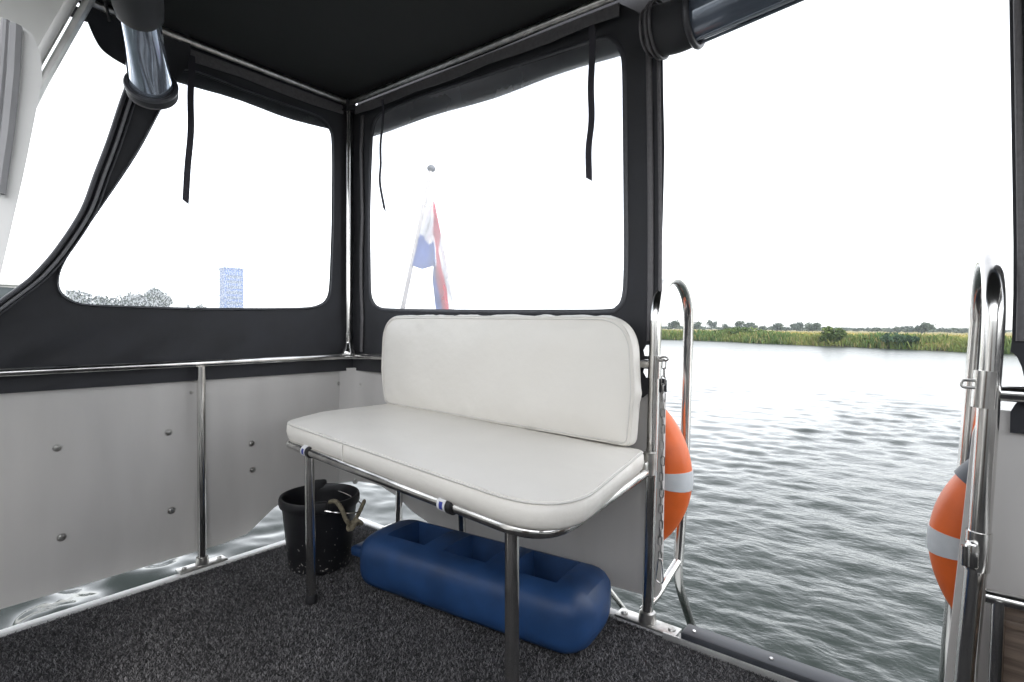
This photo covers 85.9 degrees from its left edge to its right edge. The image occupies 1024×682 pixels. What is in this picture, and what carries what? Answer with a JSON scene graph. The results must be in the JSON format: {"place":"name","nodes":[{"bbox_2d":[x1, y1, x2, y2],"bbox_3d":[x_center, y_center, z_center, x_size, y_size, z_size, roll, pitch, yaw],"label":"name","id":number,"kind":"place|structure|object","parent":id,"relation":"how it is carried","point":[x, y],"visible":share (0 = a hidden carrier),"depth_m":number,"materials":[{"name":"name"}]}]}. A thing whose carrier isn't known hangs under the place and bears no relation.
{"place":"outdoors","nodes":[
{"label":"outdoors","id":0,"kind":"place"},
{"bbox_2d":[219,267,243,307],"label":"tower block","id":1,"kind":"structure","parent":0,"point":[231,280],"depth_m":263.79,"materials":[{"name":"blue glass"}]},
{"bbox_2d":[226,301,241,304],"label":"window","id":2,"kind":"structure","parent":1,"relation":"in","point":[237,303],"depth_m":264.21,"materials":[{"name":"blue glass"}]},
{"bbox_2d":[226,291,241,293],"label":"window","id":3,"kind":"structure","parent":1,"relation":"in","point":[229,292],"depth_m":263.60,"materials":[{"name":"blue glass"}]},
{"bbox_2d":[226,285,241,288],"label":"window","id":4,"kind":"structure","parent":1,"relation":"in","point":[228,285],"depth_m":264.18,"materials":[{"name":"blue glass"}]},
{"bbox_2d":[226,280,241,283],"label":"window","id":5,"kind":"structure","parent":1,"relation":"in","point":[229,281],"depth_m":263.18,"materials":[{"name":"blue glass"}]},
{"bbox_2d":[226,275,241,277],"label":"window","id":6,"kind":"structure","parent":1,"relation":"in","point":[231,276],"depth_m":263.57,"materials":[{"name":"blue glass"}]},
{"bbox_2d":[400,165,435,308],"bbox_3d":[-0.524,-0.391,2.833,0.054,1.099,0.352,2,2,35],"label":"flagstaff","id":7,"kind":"object","parent":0,"point":[430,168],"visible":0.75,"depth_m":2.86,"materials":[{"name":"grey plastic"}]},
{"bbox_2d":[412,196,453,308],"bbox_3d":[-0.363,-0.300,2.809,0.213,0.944,0.349,-1,2,-37],"label":"flag","id":8,"kind":"object","parent":7,"relation":"hanging from","point":[430,252],"visible":0.75,"depth_m":2.83,"materials":[{"name":"fabric"}]},
{"bbox_2d":[0,0,1012,331],"label":"sky","id":9,"kind":"structure","parent":0,"point":[831,163],"materials":[{"name":"white"}]},
{"bbox_2d":[0,328,1023,681],"bbox_3d":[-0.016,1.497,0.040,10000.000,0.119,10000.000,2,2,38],"label":"water","id":10,"kind":"structure","parent":0,"point":[824,476],"depth_m":4.61,"materials":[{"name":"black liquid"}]},
{"bbox_2d":[0,282,20,297],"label":"moored cruiser","id":11,"kind":"object","parent":10,"relation":"on","point":[6,288],"visible":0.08,"depth_m":11.09,"materials":[{"name":"white plastic"}]},
{"bbox_2d":[0,287,13,297],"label":"window","id":12,"kind":"structure","parent":11,"relation":"in","point":[3,290],"depth_m":11.08,"materials":[{"name":"grey glass"}]},
{"bbox_2d":[661,329,1012,353],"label":"reeds","id":13,"kind":"object","parent":10,"relation":"in","point":[950,344],"visible":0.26,"depth_m":49.54,"materials":[{"name":"green plant"}]},
{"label":"hull","id":14,"kind":"structure","parent":10,"relation":"on","visible":0},
{"bbox_2d":[0,517,680,637],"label":"deck","id":15,"kind":"structure","parent":14,"relation":"on","point":[69,611],"depth_m":1.76,"materials":[{"name":"white paint"}]},
{"bbox_2d":[0,353,648,574],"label":"guard rail","id":16,"kind":"object","parent":15,"relation":"on","point":[202,560],"visible":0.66,"depth_m":1.96,"materials":[{"name":"silver metal"}]},
{"bbox_2d":[0,371,339,608],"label":"side panel","id":17,"kind":"object","parent":16,"relation":"attached to","point":[98,483],"visible":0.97,"depth_m":1.84,"materials":[{"name":"metal"}]},
{"bbox_2d":[78,0,616,354],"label":"canopy frame","id":18,"kind":"object","parent":16,"relation":"on","point":[348,104],"visible":0.97,"depth_m":2.13,"materials":[{"name":"silver metal"}]},
{"bbox_2d":[0,46,353,393],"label":"side window panel","id":19,"kind":"structure","parent":18,"relation":"attached to","point":[45,320],"depth_m":1.88,"materials":[{"name":"grey fabric"}]},
{"bbox_2d":[59,211,328,307],"bbox_3d":[-1.083,-0.537,2.035,0.003,0.833,0.945,2,2,38],"label":"window pane","id":20,"kind":"structure","parent":19,"relation":"in","point":[66,268],"depth_m":1.95,"materials":[{"name":"plastic"}]},
{"bbox_2d":[70,0,669,136],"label":"canopy roof","id":21,"kind":"structure","parent":18,"relation":"on","point":[349,49],"depth_m":1.93,"materials":[{"name":"grey fabric"}]},
{"bbox_2d":[79,0,190,79],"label":"flap backing","id":22,"kind":"object","parent":21,"relation":"attached to","point":[105,28],"visible":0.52,"depth_m":1.75,"materials":[{"name":"grey fabric"}]},
{"bbox_2d":[111,0,178,109],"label":"rolled side flap","id":23,"kind":"object","parent":21,"relation":"hanging from","point":[149,81],"visible":1,"depth_m":1.61,"materials":[{"name":"plastic"}]},
{"bbox_2d":[182,54,194,203],"bbox_3d":[-1.117,-0.730,1.899,0.010,0.515,0.045,2,2,38],"label":"strap","id":24,"kind":"object","parent":21,"relation":"hanging from","point":[190,133],"visible":1,"depth_m":1.90,"materials":[{"name":"black fabric"}]},
{"bbox_2d":[379,99,385,211],"bbox_3d":[-0.533,-0.760,2.258,0.041,0.460,0.010,2,2,38],"label":"strap","id":25,"kind":"object","parent":21,"relation":"hanging from","point":[380,159],"visible":1,"depth_m":2.26,"materials":[{"name":"black fabric"}]},
{"bbox_2d":[353,4,666,397],"bbox_3d":[-0.136,-0.442,2.030,1.491,1.188,0.022,2,2,38],"label":"aft window panel","id":26,"kind":"structure","parent":21,"relation":"attached to","point":[643,133],"depth_m":1.65,"materials":[{"name":"grey fabric"}]},
{"bbox_2d":[585,24,595,180],"bbox_3d":[0.235,-0.714,1.653,0.028,0.463,0.010,2,2,38],"label":"strap","id":27,"kind":"object","parent":21,"relation":"hanging from","point":[591,107],"visible":1,"depth_m":1.65,"materials":[{"name":"black fabric"}]},
{"bbox_2d":[639,0,803,60],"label":"rolled door flap","id":28,"kind":"object","parent":21,"relation":"attached to","point":[672,27],"visible":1,"depth_m":1.43,"materials":[{"name":"grey fabric"}]},
{"bbox_2d":[1009,0,1023,433],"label":"aft window panel","id":29,"kind":"structure","parent":21,"relation":"attached to","point":[1016,16],"depth_m":1.11,"materials":[{"name":"grey fabric"}]},
{"bbox_2d":[339,368,665,597],"bbox_3d":[-0.166,0.441,2.060,1.496,0.645,0.104,2,2,38],"label":"transom panel","id":30,"kind":"object","parent":16,"relation":"attached to","point":[608,540],"visible":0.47,"depth_m":1.75,"materials":[{"name":"metal"}]},
{"bbox_2d":[664,410,692,539],"bbox_3d":[0.317,0.419,1.852,0.585,0.585,0.132,2,2,38],"label":"life ring","id":31,"kind":"object","parent":30,"relation":"attached to","point":[678,487],"visible":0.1,"depth_m":1.66,"materials":[{"name":"orange plastic"}]},
{"bbox_2d":[0,525,775,681],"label":"carpet base","id":32,"kind":"object","parent":15,"relation":"on","point":[353,650],"visible":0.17,"depth_m":1.51,"materials":[{"name":"black carpet"}]},
{"bbox_2d":[0,524,779,681],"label":"carpet pile","id":33,"kind":"object","parent":32,"relation":"on","point":[82,617],"visible":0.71,"depth_m":1.52,"materials":[{"name":"grey carpet"}]},
{"bbox_2d":[278,479,363,574],"bbox_3d":[-0.690,0.681,2.007,0.322,0.270,0.282,2,2,38],"label":"bucket","id":34,"kind":"object","parent":33,"relation":"on","point":[333,537],"visible":0.84,"depth_m":1.93,"materials":[{"name":"plastic"}]},
{"bbox_2d":[328,499,365,531],"bbox_3d":[-0.559,0.600,1.919,0.140,0.115,0.090,-1,2,-40],"label":"rope","id":35,"kind":"object","parent":34,"relation":"attached to","point":[353,523],"visible":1,"depth_m":1.89,"materials":[{"name":"beige fabric"}]},
{"bbox_2d":[286,314,649,681],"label":"bench","id":36,"kind":"object","parent":33,"relation":"on","point":[511,426],"visible":1,"depth_m":1.61,"materials":[{"name":"white leather"}]},
{"bbox_2d":[351,519,610,653],"bbox_3d":[-0.143,0.739,1.753,0.920,0.185,0.285,2,2,32],"label":"fender step","id":37,"kind":"object","parent":33,"relation":"on","point":[564,605],"visible":0.9,"depth_m":1.61,"materials":[{"name":"blue plastic"}]},
{"bbox_2d":[663,624,854,681],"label":"threshold plate","id":38,"kind":"object","parent":33,"relation":"on","point":[762,662],"visible":1,"depth_m":1.43,"materials":[{"name":"grey metal"}]},
{"bbox_2d":[985,588,1023,681],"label":"locker","id":39,"kind":"object","parent":33,"relation":"on","point":[1006,654],"visible":1,"depth_m":1.06,"materials":[{"name":"wood"}]},
{"bbox_2d":[611,274,695,635],"bbox_3d":[0.495,0.430,1.722,0.392,1.273,0.361,0,2,-7],"label":"grab hoop","id":40,"kind":"object","parent":15,"relation":"attached to","point":[645,616],"visible":0.88,"depth_m":1.61,"materials":[{"name":"silver metal"}]},
{"bbox_2d":[655,356,668,583],"bbox_3d":[0.418,0.364,1.542,0.020,0.645,0.039,0,2,-31],"label":"chain","id":41,"kind":"object","parent":40,"relation":"hanging from","point":[661,359],"visible":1,"depth_m":1.54,"materials":[{"name":"silver metal"}]},
{"bbox_2d":[938,250,1023,681],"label":"grab hoop","id":42,"kind":"object","parent":15,"relation":"attached to","point":[986,392],"visible":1,"depth_m":1.12,"materials":[{"name":"silver metal"}]},
{"bbox_2d":[944,409,1023,681],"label":"transom panel","id":43,"kind":"object","parent":15,"relation":"on","point":[1006,574],"visible":0.48,"depth_m":1.15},
{"bbox_2d":[927,459,968,607],"bbox_3d":[1.218,0.472,1.138,0.575,0.575,0.132,2,2,38],"label":"life ring","id":44,"kind":"object","parent":43,"relation":"attached to","point":[944,526],"visible":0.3,"depth_m":1.25,"materials":[{"name":"orange plastic"}]},
{"bbox_2d":[663,329,1011,353],"bbox_3d":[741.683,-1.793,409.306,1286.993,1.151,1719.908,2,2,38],"label":"riverbank","id":45,"kind":"structure","parent":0,"point":[961,334],"depth_m":177.96,"materials":[{"name":"plant"}]},
{"bbox_2d":[668,319,679,328],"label":"tree","id":46,"kind":"object","parent":45,"relation":"on","point":[672,324],"visible":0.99,"depth_m":181.46,"materials":[{"name":"green plant"}]},
{"bbox_2d":[694,321,701,328],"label":"tree","id":47,"kind":"object","parent":45,"relation":"on","point":[697,324],"visible":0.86,"depth_m":202.71,"materials":[{"name":"green plant"}]},
{"bbox_2d":[706,319,716,329],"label":"tree","id":48,"kind":"object","parent":45,"relation":"on","point":[711,324],"visible":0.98,"depth_m":225.05,"materials":[{"name":"green plant"}]},
{"bbox_2d":[734,321,745,327],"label":"tree","id":49,"kind":"object","parent":45,"relation":"on","point":[739,323],"visible":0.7,"depth_m":198.03,"materials":[{"name":"green plant"}]},
{"bbox_2d":[728,326,758,334],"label":"bush","id":50,"kind":"object","parent":45,"relation":"on","point":[733,330],"visible":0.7,"depth_m":63.65,"materials":[{"name":"green plant"}]},
{"bbox_2d":[745,322,757,328],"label":"tree","id":51,"kind":"object","parent":45,"relation":"on","point":[749,325],"visible":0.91,"depth_m":219.20,"materials":[{"name":"green plant"}]},
{"bbox_2d":[749,329,774,334],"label":"bush","id":52,"kind":"object","parent":45,"relation":"on","point":[759,330],"visible":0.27,"depth_m":59.74,"materials":[{"name":"green plant"}]},
{"bbox_2d":[771,322,783,330],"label":"tree","id":53,"kind":"object","parent":45,"relation":"on","point":[779,326],"visible":0.99,"depth_m":192.73,"materials":[{"name":"green plant"}]},
{"bbox_2d":[790,322,803,330],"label":"tree","id":54,"kind":"object","parent":45,"relation":"on","point":[798,326],"visible":0.99,"depth_m":211.36,"materials":[{"name":"green plant"}]},
{"bbox_2d":[803,322,821,331],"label":"tree","id":55,"kind":"object","parent":45,"relation":"on","point":[813,326],"visible":1,"depth_m":166.34,"materials":[{"name":"green plant"}]},
{"bbox_2d":[819,326,834,342],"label":"bush","id":56,"kind":"object","parent":45,"relation":"on","point":[827,333],"visible":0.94,"depth_m":49.89,"materials":[{"name":"green plant"}]},
{"bbox_2d":[662,326,1011,332],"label":"trees","id":57,"kind":"object","parent":45,"relation":"on","point":[942,329],"visible":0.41,"depth_m":216.94,"materials":[{"name":"green plant"}]},
{"bbox_2d":[833,327,847,341],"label":"bush","id":58,"kind":"object","parent":45,"relation":"on","point":[840,333],"visible":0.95,"depth_m":49.33,"materials":[{"name":"green plant"}]},
{"bbox_2d":[671,329,1011,338],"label":"meadow grass","id":59,"kind":"structure","parent":45,"relation":"on","point":[949,335],"depth_m":65.17,"materials":[{"name":"green plant"}]},
{"bbox_2d":[878,332,904,346],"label":"bush","id":60,"kind":"object","parent":45,"relation":"on","point":[886,337],"visible":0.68,"depth_m":44.13,"materials":[{"name":"green plant"}]},
{"bbox_2d":[898,326,913,332],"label":"tree","id":61,"kind":"object","parent":45,"relation":"on","point":[908,329],"visible":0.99,"depth_m":194.10,"materials":[{"name":"green plant"}]},
{"bbox_2d":[897,335,919,346],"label":"bush","id":62,"kind":"object","parent":45,"relation":"on","point":[903,338],"visible":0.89,"depth_m":43.18,"materials":[{"name":"green plant"}]},
{"bbox_2d":[914,322,935,333],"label":"tree","id":63,"kind":"object","parent":45,"relation":"on","point":[923,326],"visible":1,"depth_m":151.09,"materials":[{"name":"green plant"}]},
{"bbox_3d":[-0.892,0.312,-0.612,3.470,1.150,0.065,2,2,38],"label":"cabin bulkhead","id":64,"kind":"object","parent":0,"visible":0},
{"bbox_2d":[0,17,41,275],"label":"cabin door","id":65,"kind":"structure","parent":64,"relation":"attached to","point":[20,71],"depth_m":0.92,"materials":[{"name":"white paint"}]},
{"bbox_2d":[0,0,95,106],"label":"cabin wing","id":66,"kind":"structure","parent":64,"relation":"attached to","point":[43,22],"depth_m":1.45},
{"bbox_3d":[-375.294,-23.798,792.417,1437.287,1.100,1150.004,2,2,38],"label":"far shore","id":67,"kind":"structure","parent":0,"visible":0},
{"bbox_2d":[63,289,94,303],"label":"tree","id":68,"kind":"object","parent":67,"relation":"on","point":[87,300],"visible":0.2,"depth_m":109.24,"materials":[{"name":"green plant"}]},
{"bbox_2d":[92,295,112,304],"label":"tree","id":69,"kind":"object","parent":67,"relation":"on","point":[101,299],"visible":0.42,"depth_m":111.43,"materials":[{"name":"green plant"}]},
{"bbox_2d":[110,295,129,305],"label":"tree","id":70,"kind":"object","parent":67,"relation":"on","point":[118,300],"visible":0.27,"depth_m":113.12,"materials":[{"name":"green plant"}]},
{"bbox_2d":[123,292,150,305],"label":"tree","id":71,"kind":"object","parent":67,"relation":"on","point":[138,298],"visible":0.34,"depth_m":114.39,"materials":[{"name":"green plant"}]},
{"bbox_2d":[140,287,172,306],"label":"tree","id":72,"kind":"object","parent":67,"relation":"on","point":[151,298],"visible":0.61,"depth_m":116.09,"materials":[{"name":"green plant"}]}
]}

